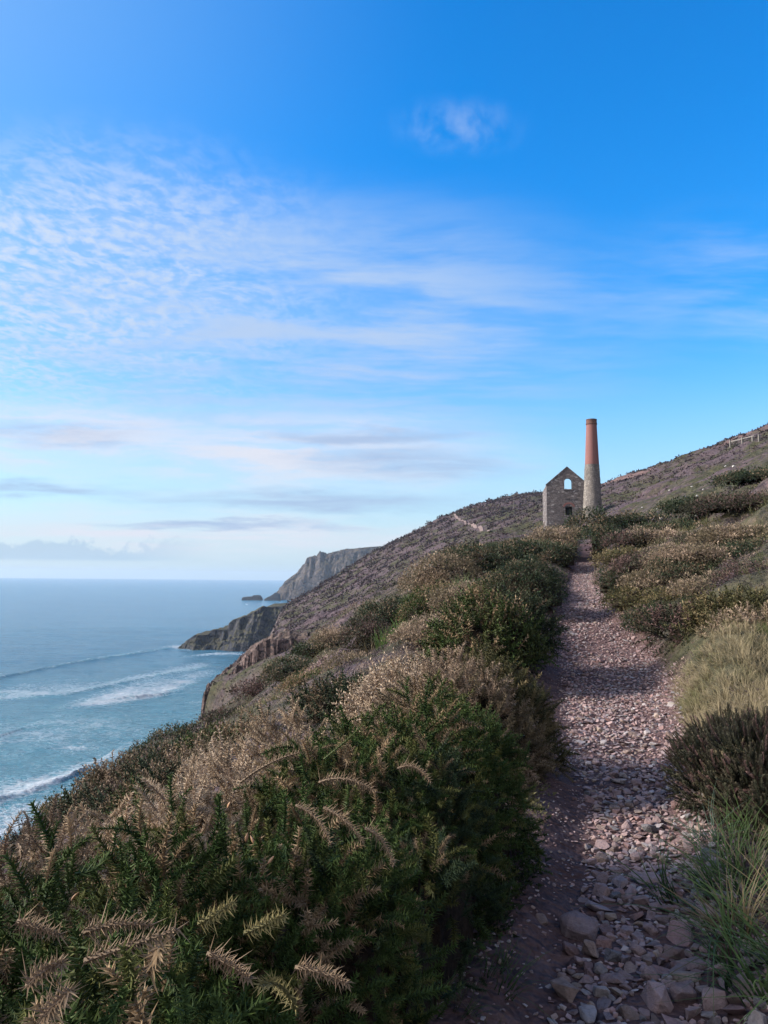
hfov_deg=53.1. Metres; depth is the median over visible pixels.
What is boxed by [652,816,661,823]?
stone
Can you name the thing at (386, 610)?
gorse bush
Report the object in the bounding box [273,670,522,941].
gorse bush
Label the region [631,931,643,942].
stone
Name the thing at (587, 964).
stone
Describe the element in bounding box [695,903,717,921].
stone
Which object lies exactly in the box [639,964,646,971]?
stone
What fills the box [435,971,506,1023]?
grass tuft
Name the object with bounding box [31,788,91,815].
gorse bush
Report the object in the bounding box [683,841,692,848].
stone
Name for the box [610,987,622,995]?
stone
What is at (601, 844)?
stone
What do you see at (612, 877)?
stone
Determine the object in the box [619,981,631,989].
stone
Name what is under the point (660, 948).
stone
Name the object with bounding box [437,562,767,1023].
path stones
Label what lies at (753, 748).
heather bush
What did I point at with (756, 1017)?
stone
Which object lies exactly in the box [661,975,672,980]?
stone
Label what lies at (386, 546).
heather
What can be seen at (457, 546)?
gorse bush
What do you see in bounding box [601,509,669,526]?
gorse bush
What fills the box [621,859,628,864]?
stone
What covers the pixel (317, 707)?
gorse bush
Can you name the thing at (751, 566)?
heather bush
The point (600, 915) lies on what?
stone
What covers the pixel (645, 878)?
stone
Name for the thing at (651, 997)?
stone
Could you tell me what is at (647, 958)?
stone
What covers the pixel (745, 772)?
heather bush
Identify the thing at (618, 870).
stone
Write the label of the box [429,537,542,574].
gorse bush
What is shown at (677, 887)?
stone
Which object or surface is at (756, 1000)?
stone
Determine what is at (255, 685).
heather bush
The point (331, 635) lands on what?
gorse bush
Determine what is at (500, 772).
gorse bush
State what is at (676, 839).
stone
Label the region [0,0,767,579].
sky
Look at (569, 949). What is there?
stone
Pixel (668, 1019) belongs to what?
stone
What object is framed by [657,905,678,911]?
stone
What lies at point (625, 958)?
stone
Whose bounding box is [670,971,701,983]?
stone
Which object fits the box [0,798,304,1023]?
gorse bush
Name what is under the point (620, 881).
stone
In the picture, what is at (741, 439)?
broken fence
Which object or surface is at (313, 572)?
headland
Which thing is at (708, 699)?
grass
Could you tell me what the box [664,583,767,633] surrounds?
gorse bush
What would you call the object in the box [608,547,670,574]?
heather bush
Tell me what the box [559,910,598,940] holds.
stone
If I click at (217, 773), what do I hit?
gorse bush
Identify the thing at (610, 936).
stone
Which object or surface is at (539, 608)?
gorse bush
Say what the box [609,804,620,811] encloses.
stone
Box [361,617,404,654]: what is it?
grass tuft
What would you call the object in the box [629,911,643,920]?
stone
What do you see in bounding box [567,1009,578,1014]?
stone
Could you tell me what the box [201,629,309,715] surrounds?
cliff
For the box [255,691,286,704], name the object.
gorse bush
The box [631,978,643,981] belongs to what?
stone
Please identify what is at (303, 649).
gorse bush
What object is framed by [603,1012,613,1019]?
stone
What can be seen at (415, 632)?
gorse bush
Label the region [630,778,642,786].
stone
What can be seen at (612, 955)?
stone
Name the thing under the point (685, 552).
gorse bush
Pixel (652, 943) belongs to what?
stone
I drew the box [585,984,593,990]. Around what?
stone
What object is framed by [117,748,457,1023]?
gorse bush
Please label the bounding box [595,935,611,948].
stone
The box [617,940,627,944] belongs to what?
stone
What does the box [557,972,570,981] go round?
stone
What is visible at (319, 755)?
gorse bush
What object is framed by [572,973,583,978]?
stone
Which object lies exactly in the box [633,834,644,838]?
stone
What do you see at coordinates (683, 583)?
gorse bush
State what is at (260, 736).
gorse bush
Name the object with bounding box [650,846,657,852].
stone
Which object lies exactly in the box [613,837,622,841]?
stone
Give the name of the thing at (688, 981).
stone
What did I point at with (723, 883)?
stone
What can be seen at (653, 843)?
stone
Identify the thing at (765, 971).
stone
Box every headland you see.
[178,603,287,651]
[276,546,381,599]
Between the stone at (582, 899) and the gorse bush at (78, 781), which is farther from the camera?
the gorse bush at (78, 781)
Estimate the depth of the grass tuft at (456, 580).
25.13 m
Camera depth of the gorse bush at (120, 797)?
9.05 m
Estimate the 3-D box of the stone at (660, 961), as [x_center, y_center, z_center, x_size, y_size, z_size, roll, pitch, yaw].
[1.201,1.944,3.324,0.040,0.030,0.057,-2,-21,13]
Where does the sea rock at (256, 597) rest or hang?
in the sea
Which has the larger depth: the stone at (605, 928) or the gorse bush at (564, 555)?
the gorse bush at (564, 555)
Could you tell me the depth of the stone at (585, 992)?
3.09 m
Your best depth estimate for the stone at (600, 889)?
4.05 m
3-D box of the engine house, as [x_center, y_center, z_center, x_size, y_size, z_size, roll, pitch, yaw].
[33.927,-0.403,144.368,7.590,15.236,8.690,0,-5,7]
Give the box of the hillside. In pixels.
[2,424,767,1023]
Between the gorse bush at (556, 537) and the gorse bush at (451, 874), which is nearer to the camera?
the gorse bush at (451, 874)
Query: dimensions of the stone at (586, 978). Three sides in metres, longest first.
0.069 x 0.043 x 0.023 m
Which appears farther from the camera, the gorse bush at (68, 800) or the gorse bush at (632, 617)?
the gorse bush at (632, 617)
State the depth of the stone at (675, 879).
4.14 m
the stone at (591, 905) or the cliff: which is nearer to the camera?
the stone at (591, 905)
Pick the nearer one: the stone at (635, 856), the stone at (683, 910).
the stone at (683, 910)
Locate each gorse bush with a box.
[0,774,330,1023]
[0,793,123,1000]
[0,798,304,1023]
[1,791,203,972]
[10,879,352,1023]
[27,778,116,833]
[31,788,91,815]
[67,766,114,791]
[69,748,146,808]
[72,773,135,828]
[87,752,265,988]
[103,771,158,820]
[115,736,187,787]
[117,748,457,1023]
[119,736,177,761]
[132,753,207,802]
[138,731,242,781]
[139,726,318,893]
[142,720,204,743]
[145,727,215,760]
[164,714,262,760]
[212,695,342,839]
[223,722,492,964]
[229,702,285,738]
[237,824,442,1004]
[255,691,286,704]
[256,652,316,687]
[273,663,340,695]
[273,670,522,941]
[282,638,331,664]
[282,667,384,727]
[306,623,359,648]
[311,647,371,675]
[329,645,468,746]
[342,813,487,1023]
[349,592,413,631]
[359,641,559,791]
[369,674,553,903]
[372,722,517,994]
[372,933,431,1023]
[381,611,474,649]
[392,577,459,623]
[395,549,485,595]
[409,583,559,679]
[409,639,581,781]
[424,578,485,614]
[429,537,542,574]
[430,541,474,556]
[458,583,570,666]
[461,568,512,604]
[475,534,573,559]
[478,553,570,607]
[518,522,596,556]
[532,539,582,566]
[547,501,632,558]
[573,521,630,554]
[587,543,644,569]
[595,583,650,612]
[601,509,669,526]
[614,563,689,593]
[616,600,676,636]
[622,524,687,543]
[626,583,689,609]
[629,517,710,531]
[638,538,744,566]
[643,556,718,583]
[650,492,757,518]
[664,569,726,599]
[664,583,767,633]
[683,521,767,545]
[695,599,767,646]
[698,553,740,570]
[706,464,767,490]
[708,535,767,559]
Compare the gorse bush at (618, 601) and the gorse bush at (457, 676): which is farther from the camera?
the gorse bush at (618, 601)
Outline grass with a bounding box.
[4,489,767,865]
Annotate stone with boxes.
[535,913,547,924]
[547,1018,557,1023]
[550,977,578,1002]
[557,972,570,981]
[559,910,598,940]
[562,941,578,955]
[565,969,575,974]
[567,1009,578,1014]
[570,730,579,734]
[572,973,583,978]
[572,982,581,986]
[574,956,586,964]
[577,897,588,901]
[578,974,593,983]
[578,1005,596,1023]
[581,939,598,957]
[581,989,590,994]
[583,961,592,970]
[584,796,595,802]
[584,968,593,976]
[585,858,596,864]
[585,900,612,910]
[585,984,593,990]
[591,870,599,876]
[591,883,610,896]
[593,839,609,849]
[593,985,609,997]
[594,852,608,863]
[594,963,607,974]
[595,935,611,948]
[596,824,605,830]
[596,872,607,883]
[596,911,604,921]
[597,996,610,1010]
[599,766,605,771]
[599,923,613,935]
[600,896,615,902]
[600,972,625,982]
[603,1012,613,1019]
[604,912,616,920]
[604,948,621,961]
[605,932,615,940]
[607,873,621,881]
[608,768,619,772]
[609,770,618,777]
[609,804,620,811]
[609,845,618,852]
[609,867,622,873]
[609,891,621,897]
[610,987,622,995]
[611,778,626,783]
[612,809,620,813]
[612,875,628,888]
[613,789,620,795]
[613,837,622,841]
[613,888,624,894]
[616,906,626,912]
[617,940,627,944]
[617,969,632,979]
[619,865,629,870]
[619,925,633,935]
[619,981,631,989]
[619,1004,640,1019]
[621,821,632,828]
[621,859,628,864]
[621,895,632,900]
[621,955,630,962]
[624,801,633,807]
[624,961,636,972]
[625,886,636,895]
[627,763,638,767]
[628,731,637,734]
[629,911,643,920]
[629,941,646,956]
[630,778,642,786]
[630,852,643,860]
[630,871,661,883]
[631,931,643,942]
[631,957,641,961]
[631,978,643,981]
[632,895,649,905]
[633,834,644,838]
[633,921,643,925]
[638,1007,649,1018]
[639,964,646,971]
[640,965,659,980]
[640,980,673,1012]
[641,824,656,832]
[641,953,652,965]
[642,921,658,934]
[644,818,652,824]
[645,841,657,845]
[645,941,660,946]
[646,910,655,919]
[648,902,662,908]
[649,742,661,745]
[649,888,661,895]
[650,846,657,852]
[651,964,669,973]
[651,1013,660,1023]
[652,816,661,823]
[654,914,668,923]
[654,945,663,953]
[655,781,662,787]
[655,790,666,795]
[655,823,663,829]
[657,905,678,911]
[657,958,665,965]
[659,953,668,961]
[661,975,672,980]
[661,1013,678,1023]
[664,878,682,889]
[664,944,685,959]
[665,730,672,737]
[666,920,693,946]
[668,854,680,857]
[668,963,687,971]
[669,961,676,967]
[669,982,696,1002]
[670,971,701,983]
[671,800,680,808]
[671,876,682,882]
[672,837,681,843]
[672,889,683,898]
[676,957,707,970]
[679,979,693,987]
[680,907,689,913]
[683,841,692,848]
[683,898,696,907]
[684,822,695,828]
[684,950,693,957]
[685,1006,701,1019]
[690,969,703,973]
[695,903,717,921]
[695,985,708,993]
[697,893,712,902]
[700,1011,714,1017]
[701,847,718,860]
[701,987,727,1010]
[705,963,730,975]
[707,1016,721,1023]
[713,880,725,888]
[717,943,733,958]
[717,977,726,987]
[722,1004,745,1014]
[727,992,742,1002]
[733,972,764,995]
[734,946,751,956]
[737,956,756,971]
[747,1010,767,1023]
[753,997,766,1008]
[761,968,766,977]
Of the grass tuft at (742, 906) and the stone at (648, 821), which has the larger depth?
the stone at (648, 821)
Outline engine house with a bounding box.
[543,467,583,529]
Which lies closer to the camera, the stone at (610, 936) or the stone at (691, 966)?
the stone at (691, 966)
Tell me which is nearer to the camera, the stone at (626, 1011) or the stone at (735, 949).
the stone at (626, 1011)
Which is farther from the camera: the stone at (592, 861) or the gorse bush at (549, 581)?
the gorse bush at (549, 581)
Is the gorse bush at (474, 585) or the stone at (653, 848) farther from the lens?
the gorse bush at (474, 585)
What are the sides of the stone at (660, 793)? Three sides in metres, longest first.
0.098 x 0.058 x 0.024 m
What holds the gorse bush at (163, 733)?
on the hillside
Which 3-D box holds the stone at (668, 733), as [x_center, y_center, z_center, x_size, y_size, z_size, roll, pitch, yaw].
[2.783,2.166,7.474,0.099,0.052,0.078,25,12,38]
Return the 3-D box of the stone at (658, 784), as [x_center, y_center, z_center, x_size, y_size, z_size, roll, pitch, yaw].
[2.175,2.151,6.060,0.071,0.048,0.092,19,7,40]
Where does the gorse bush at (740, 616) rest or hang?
on the hillside
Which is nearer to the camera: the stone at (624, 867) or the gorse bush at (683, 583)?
the stone at (624, 867)
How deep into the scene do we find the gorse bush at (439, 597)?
18.16 m
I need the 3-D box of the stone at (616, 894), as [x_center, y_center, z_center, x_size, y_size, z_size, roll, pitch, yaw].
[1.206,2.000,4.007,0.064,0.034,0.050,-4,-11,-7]
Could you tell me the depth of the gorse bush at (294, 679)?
15.52 m
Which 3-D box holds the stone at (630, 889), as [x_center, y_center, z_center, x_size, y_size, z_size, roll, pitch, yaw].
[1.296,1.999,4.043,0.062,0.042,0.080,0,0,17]
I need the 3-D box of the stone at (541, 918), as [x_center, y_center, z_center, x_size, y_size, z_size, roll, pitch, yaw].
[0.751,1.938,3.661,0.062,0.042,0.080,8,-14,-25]
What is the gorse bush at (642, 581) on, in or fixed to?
on the hillside
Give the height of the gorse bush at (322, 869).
1.072 m
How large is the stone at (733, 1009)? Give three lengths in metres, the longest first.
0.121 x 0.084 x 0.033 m
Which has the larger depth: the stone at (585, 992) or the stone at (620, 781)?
the stone at (620, 781)
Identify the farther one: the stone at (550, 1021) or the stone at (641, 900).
the stone at (641, 900)
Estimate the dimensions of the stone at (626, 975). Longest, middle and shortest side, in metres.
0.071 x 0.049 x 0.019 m
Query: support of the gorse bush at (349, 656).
on the hillside
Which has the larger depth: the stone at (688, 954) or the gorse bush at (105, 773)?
the gorse bush at (105, 773)
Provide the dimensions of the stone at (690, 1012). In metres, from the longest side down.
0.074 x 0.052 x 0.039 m
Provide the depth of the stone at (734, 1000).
2.92 m
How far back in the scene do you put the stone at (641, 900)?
3.91 m
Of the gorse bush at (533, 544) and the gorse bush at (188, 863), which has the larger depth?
the gorse bush at (533, 544)
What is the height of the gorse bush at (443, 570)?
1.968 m
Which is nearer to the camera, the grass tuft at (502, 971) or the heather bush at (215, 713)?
the grass tuft at (502, 971)
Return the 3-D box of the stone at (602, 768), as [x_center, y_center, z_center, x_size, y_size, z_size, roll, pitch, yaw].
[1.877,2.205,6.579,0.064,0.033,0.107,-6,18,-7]
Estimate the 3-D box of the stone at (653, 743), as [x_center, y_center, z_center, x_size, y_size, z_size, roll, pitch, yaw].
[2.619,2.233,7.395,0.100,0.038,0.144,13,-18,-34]
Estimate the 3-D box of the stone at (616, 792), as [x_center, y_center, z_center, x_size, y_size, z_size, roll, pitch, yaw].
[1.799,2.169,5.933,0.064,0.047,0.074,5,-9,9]
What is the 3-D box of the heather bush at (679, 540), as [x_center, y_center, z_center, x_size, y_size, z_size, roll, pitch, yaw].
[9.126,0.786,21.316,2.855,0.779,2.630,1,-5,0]
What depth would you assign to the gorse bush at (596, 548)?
32.62 m
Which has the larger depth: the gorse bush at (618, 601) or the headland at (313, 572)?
the headland at (313, 572)
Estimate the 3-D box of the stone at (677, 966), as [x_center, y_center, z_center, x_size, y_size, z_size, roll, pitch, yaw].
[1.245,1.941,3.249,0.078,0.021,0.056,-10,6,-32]
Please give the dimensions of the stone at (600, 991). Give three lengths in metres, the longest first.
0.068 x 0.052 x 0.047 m
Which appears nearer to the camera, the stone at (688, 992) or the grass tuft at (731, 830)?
the stone at (688, 992)
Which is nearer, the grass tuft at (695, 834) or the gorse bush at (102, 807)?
the grass tuft at (695, 834)
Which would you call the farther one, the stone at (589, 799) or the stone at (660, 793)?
the stone at (660, 793)
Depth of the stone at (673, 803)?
5.39 m
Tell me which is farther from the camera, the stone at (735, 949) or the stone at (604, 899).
the stone at (604, 899)
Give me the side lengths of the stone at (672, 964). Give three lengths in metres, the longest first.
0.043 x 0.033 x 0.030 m
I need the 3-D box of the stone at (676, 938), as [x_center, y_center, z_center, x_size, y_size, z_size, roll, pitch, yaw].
[1.369,1.953,3.549,0.123,0.083,0.159,-8,3,-7]
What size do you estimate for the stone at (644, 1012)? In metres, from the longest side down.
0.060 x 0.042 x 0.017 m
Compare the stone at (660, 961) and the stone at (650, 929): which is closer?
the stone at (660, 961)
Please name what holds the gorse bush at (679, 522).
on the hillside
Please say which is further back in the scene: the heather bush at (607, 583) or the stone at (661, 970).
the heather bush at (607, 583)
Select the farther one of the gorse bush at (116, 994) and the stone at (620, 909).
the stone at (620, 909)
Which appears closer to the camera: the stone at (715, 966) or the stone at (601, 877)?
the stone at (715, 966)
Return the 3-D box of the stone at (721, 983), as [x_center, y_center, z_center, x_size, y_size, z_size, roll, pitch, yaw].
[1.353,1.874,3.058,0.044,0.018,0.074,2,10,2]
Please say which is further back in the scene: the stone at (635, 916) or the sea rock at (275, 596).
the sea rock at (275, 596)
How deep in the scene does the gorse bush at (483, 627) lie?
10.46 m
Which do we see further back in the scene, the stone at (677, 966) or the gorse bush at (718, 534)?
the gorse bush at (718, 534)
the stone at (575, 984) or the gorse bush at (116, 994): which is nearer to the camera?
the gorse bush at (116, 994)
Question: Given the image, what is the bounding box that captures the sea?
[0,578,289,843]
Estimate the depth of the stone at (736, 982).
2.95 m
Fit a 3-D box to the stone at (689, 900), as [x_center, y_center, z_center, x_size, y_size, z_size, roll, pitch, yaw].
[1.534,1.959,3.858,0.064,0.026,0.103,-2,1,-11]
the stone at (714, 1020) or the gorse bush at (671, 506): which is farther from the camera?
the gorse bush at (671, 506)
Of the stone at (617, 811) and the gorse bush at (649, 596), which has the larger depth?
the gorse bush at (649, 596)
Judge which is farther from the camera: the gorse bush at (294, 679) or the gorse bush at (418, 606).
the gorse bush at (418, 606)
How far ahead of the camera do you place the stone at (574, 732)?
7.97 m
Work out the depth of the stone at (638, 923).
3.71 m
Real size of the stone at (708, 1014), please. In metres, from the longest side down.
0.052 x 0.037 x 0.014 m
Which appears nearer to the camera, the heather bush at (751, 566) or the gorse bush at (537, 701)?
the gorse bush at (537, 701)
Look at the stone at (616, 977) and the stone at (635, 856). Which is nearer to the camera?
the stone at (616, 977)
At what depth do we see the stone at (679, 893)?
3.94 m
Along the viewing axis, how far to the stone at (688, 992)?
2.99 m
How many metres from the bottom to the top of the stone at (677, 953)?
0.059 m
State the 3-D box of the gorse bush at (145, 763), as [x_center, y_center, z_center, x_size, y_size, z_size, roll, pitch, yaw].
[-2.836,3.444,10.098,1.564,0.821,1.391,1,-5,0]
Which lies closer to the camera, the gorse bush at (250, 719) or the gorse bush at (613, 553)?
the gorse bush at (250, 719)
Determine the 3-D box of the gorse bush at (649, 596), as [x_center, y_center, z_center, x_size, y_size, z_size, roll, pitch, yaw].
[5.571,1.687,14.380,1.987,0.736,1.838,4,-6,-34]
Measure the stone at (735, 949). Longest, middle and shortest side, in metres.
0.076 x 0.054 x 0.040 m
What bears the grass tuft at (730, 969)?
on the hillside
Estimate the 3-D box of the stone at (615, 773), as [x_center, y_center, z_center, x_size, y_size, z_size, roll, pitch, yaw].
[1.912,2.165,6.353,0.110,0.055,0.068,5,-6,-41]
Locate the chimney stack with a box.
[583,418,602,520]
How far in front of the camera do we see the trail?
290.56 m
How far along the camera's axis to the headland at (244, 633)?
608.61 m
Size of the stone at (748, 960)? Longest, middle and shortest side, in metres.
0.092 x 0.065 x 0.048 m
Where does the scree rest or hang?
on the hillside
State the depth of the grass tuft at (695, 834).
4.54 m
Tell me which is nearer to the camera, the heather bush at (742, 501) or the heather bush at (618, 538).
the heather bush at (742, 501)
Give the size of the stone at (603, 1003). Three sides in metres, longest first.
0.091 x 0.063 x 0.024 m
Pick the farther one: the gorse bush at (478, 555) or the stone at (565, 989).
the gorse bush at (478, 555)
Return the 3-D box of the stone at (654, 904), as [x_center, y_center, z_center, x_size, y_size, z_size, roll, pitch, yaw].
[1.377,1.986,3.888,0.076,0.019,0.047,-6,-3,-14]
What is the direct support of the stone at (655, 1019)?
on the hillside
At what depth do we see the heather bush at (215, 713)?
25.12 m
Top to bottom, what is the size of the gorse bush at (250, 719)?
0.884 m
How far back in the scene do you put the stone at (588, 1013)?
2.92 m
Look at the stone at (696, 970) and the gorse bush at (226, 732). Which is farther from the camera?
the gorse bush at (226, 732)
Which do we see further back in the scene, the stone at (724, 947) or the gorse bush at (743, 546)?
the gorse bush at (743, 546)
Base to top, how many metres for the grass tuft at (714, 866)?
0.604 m
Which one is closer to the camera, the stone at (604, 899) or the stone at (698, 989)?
the stone at (698, 989)
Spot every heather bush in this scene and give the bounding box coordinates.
[0,809,68,864]
[193,704,245,728]
[223,675,272,702]
[334,612,393,655]
[592,566,630,595]
[596,526,660,550]
[603,554,638,578]
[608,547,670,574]
[631,594,712,651]
[657,702,767,843]
[665,526,722,546]
[678,488,767,521]
[703,558,767,591]
[733,740,767,753]
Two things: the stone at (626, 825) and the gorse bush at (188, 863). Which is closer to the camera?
the gorse bush at (188, 863)
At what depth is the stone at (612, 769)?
6.48 m
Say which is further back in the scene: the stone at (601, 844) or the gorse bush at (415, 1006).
the stone at (601, 844)
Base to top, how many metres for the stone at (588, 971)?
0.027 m
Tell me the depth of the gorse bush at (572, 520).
37.41 m
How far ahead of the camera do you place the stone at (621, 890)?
4.04 m
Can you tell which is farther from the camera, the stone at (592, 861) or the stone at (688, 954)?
the stone at (592, 861)
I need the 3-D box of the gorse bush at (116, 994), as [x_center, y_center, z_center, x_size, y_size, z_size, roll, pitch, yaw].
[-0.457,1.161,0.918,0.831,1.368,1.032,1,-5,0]
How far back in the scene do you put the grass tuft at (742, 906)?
3.44 m
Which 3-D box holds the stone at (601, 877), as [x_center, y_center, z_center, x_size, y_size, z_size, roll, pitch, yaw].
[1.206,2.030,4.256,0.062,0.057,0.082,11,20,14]
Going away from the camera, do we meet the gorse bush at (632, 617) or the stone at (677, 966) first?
the stone at (677, 966)
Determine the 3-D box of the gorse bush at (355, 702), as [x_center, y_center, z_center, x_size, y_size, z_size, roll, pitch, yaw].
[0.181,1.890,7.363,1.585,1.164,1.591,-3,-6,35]
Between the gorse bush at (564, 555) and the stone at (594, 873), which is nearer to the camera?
the stone at (594, 873)
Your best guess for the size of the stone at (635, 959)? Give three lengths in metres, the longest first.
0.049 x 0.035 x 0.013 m
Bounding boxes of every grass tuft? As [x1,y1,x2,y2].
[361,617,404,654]
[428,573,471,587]
[435,923,556,1023]
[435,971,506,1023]
[570,818,767,1007]
[592,806,767,934]
[622,843,767,1023]
[659,787,746,866]
[671,781,767,879]
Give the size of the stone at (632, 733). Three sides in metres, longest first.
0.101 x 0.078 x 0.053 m
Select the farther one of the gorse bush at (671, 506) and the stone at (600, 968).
the gorse bush at (671, 506)
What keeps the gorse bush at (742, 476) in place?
on the hillside
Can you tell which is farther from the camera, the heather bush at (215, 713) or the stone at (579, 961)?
the heather bush at (215, 713)
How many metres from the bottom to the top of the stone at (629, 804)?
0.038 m
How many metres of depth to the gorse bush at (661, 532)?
28.50 m
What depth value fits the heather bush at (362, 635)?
21.44 m
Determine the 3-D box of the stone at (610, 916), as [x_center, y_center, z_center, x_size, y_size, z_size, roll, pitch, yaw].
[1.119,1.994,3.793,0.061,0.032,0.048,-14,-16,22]
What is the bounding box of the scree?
[294,644,331,683]
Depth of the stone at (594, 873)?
4.35 m
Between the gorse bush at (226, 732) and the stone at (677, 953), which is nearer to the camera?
the stone at (677, 953)
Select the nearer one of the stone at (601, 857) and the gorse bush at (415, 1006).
the gorse bush at (415, 1006)
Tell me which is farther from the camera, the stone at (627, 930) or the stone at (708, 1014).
the stone at (627, 930)
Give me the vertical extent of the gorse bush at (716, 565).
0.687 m
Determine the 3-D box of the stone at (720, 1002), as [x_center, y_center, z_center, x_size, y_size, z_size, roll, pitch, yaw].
[1.268,1.873,2.950,0.091,0.067,0.106,-17,-1,38]
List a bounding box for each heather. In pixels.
[0,474,767,957]
[199,423,767,719]
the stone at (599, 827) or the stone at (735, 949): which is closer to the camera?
the stone at (735, 949)
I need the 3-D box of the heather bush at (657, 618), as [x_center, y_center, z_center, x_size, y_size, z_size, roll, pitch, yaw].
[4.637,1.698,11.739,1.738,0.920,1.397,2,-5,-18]
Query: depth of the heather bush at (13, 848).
9.50 m
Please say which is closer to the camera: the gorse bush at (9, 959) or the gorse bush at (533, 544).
the gorse bush at (9, 959)
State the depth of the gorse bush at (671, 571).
15.11 m
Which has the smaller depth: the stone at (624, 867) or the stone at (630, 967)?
the stone at (630, 967)
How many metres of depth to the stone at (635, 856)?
4.54 m
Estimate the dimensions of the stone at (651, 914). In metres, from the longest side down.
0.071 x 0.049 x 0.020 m
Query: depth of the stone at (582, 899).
4.01 m
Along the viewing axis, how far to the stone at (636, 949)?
3.40 m
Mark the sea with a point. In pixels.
(91, 669)
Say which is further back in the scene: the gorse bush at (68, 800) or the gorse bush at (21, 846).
the gorse bush at (68, 800)
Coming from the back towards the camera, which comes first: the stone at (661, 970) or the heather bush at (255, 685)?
the heather bush at (255, 685)
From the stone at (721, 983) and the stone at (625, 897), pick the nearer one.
the stone at (721, 983)
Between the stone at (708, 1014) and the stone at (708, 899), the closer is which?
the stone at (708, 1014)
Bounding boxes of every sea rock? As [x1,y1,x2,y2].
[242,595,262,599]
[264,592,280,600]
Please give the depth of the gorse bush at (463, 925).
3.14 m
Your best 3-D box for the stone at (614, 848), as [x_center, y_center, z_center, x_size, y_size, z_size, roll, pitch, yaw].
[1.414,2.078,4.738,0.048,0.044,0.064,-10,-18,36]
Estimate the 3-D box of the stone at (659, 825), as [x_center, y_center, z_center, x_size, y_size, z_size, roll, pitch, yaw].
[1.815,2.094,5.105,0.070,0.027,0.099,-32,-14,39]
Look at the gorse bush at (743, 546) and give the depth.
15.67 m
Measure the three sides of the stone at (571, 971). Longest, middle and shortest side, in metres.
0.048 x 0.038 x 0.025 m
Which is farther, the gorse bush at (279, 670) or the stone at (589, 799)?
the gorse bush at (279, 670)
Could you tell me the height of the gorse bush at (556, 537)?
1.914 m
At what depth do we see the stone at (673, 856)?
4.56 m
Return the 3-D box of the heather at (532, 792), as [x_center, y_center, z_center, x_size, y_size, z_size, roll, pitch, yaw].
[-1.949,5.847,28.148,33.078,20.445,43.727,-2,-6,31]
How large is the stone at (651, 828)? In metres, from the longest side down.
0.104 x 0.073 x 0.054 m
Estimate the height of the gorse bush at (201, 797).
1.274 m
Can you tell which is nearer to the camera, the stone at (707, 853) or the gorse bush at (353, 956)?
the gorse bush at (353, 956)
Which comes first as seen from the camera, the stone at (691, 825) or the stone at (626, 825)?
the stone at (691, 825)
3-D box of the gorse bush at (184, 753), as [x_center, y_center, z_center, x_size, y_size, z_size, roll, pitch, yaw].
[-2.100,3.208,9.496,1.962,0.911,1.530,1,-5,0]
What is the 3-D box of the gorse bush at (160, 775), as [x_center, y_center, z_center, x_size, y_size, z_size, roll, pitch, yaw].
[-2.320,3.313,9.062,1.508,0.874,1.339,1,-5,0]
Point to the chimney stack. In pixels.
(592, 490)
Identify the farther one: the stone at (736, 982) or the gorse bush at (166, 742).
the gorse bush at (166, 742)
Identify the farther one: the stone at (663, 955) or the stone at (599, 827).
the stone at (599, 827)
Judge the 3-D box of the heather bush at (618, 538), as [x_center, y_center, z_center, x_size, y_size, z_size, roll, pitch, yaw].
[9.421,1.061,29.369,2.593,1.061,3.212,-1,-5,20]
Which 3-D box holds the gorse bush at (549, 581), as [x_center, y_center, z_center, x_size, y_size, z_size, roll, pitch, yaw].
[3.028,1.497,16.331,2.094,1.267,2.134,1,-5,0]
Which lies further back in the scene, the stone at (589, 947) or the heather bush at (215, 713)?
the heather bush at (215, 713)
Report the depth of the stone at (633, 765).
6.68 m
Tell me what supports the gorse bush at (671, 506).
on the hillside
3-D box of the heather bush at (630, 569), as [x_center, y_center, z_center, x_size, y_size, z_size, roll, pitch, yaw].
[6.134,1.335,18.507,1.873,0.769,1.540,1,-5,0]
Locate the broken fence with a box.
[729,434,759,447]
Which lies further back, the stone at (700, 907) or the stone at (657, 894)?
the stone at (657, 894)
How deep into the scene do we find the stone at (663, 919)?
3.72 m
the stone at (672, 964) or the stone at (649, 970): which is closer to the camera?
the stone at (649, 970)
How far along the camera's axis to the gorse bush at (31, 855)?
2.89 m
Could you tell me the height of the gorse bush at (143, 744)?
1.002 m

